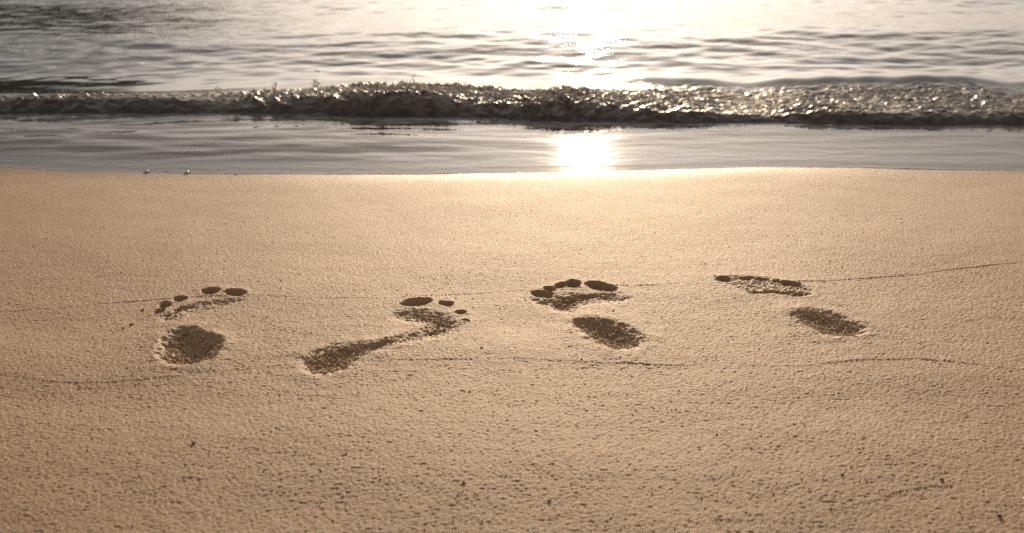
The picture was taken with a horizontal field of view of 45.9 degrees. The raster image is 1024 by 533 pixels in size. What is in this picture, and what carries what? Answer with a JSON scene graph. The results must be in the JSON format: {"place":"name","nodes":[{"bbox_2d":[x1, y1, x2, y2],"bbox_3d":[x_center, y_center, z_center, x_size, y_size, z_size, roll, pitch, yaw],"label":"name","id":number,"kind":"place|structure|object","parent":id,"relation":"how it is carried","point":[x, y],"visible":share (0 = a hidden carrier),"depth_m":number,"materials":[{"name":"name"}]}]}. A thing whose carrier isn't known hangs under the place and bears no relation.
{"place":"outdoors","nodes":[
{"label":"outdoors","id":0,"kind":"place"},
{"bbox_2d":[0,115,1023,532],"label":"sand","id":1,"kind":"structure","parent":0,"point":[356,211],"depth_m":1.58,"materials":[{"name":"beige sand"}]},
{"bbox_2d":[151,287,249,366],"bbox_3d":[-0.422,0.083,1.596,0.126,0.021,0.276,0,19,0],"label":"footprint","id":2,"kind":"object","parent":1,"relation":"on","point":[181,345],"visible":0.98,"depth_m":1.57},
{"bbox_2d":[291,296,470,377],"bbox_3d":[-0.154,0.094,1.550,0.134,0.013,0.300,12,23,30],"label":"footprint","id":3,"kind":"object","parent":1,"relation":"on","point":[329,359],"visible":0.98,"depth_m":1.53},
{"bbox_2d":[0,357,1023,382],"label":"drift line","id":4,"kind":"object","parent":1,"relation":"on","point":[565,360],"visible":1,"depth_m":1.47,"materials":[{"name":"brown sand"}]},
{"bbox_2d":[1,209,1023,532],"bbox_3d":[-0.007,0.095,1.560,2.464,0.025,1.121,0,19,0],"label":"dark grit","id":5,"kind":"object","parent":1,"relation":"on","point":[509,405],"visible":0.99,"depth_m":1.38,"materials":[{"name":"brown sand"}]},
{"bbox_2d":[20,209,1005,531],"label":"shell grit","id":6,"kind":"object","parent":1,"relation":"on","point":[340,443],"visible":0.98,"depth_m":1.41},
{"bbox_2d":[9,262,1023,310],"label":"drift line","id":7,"kind":"object","parent":1,"relation":"on","point":[608,288],"visible":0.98,"depth_m":1.73,"materials":[{"name":"brown sand"}]},
{"bbox_2d":[42,115,1015,128],"bbox_3d":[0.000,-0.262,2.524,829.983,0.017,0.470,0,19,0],"label":"swash water","id":8,"kind":"structure","parent":1,"relation":"on","point":[393,118],"depth_m":2.71,"materials":[{"name":"grey liquid"}]},
{"bbox_2d":[526,279,652,351],"bbox_3d":[0.122,0.066,1.633,0.142,0.014,0.270,-9,21,-23],"label":"footprint","id":9,"kind":"object","parent":1,"relation":"on","point":[608,332],"visible":0.99,"depth_m":1.62},
{"bbox_2d":[715,274,871,339],"bbox_3d":[0.393,0.053,1.662,0.106,0.013,0.277,-9,21,-23],"label":"footprint","id":10,"kind":"object","parent":1,"relation":"on","point":[831,323],"visible":1,"depth_m":1.63},
{"bbox_2d":[715,484,956,520],"bbox_3d":[0.322,0.233,1.173,0.262,0.004,0.026,-5,20,-14],"label":"drift line","id":11,"kind":"object","parent":1,"relation":"on","point":[857,503],"visible":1,"depth_m":1.18,"materials":[{"name":"brown sand"}]},
{"bbox_2d":[0,0,1023,62],"bbox_3d":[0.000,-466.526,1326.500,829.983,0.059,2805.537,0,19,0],"label":"sea","id":12,"kind":"structure","parent":0,"point":[941,31],"depth_m":3.77,"materials":[{"name":"grey liquid"}]},
{"bbox_2d":[0,58,1023,126],"bbox_3d":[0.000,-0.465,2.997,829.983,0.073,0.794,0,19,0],"label":"breaking wave","id":13,"kind":"object","parent":12,"relation":"on","point":[739,92],"visible":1,"depth_m":2.90,"materials":[{"name":"liquid"}]}
]}

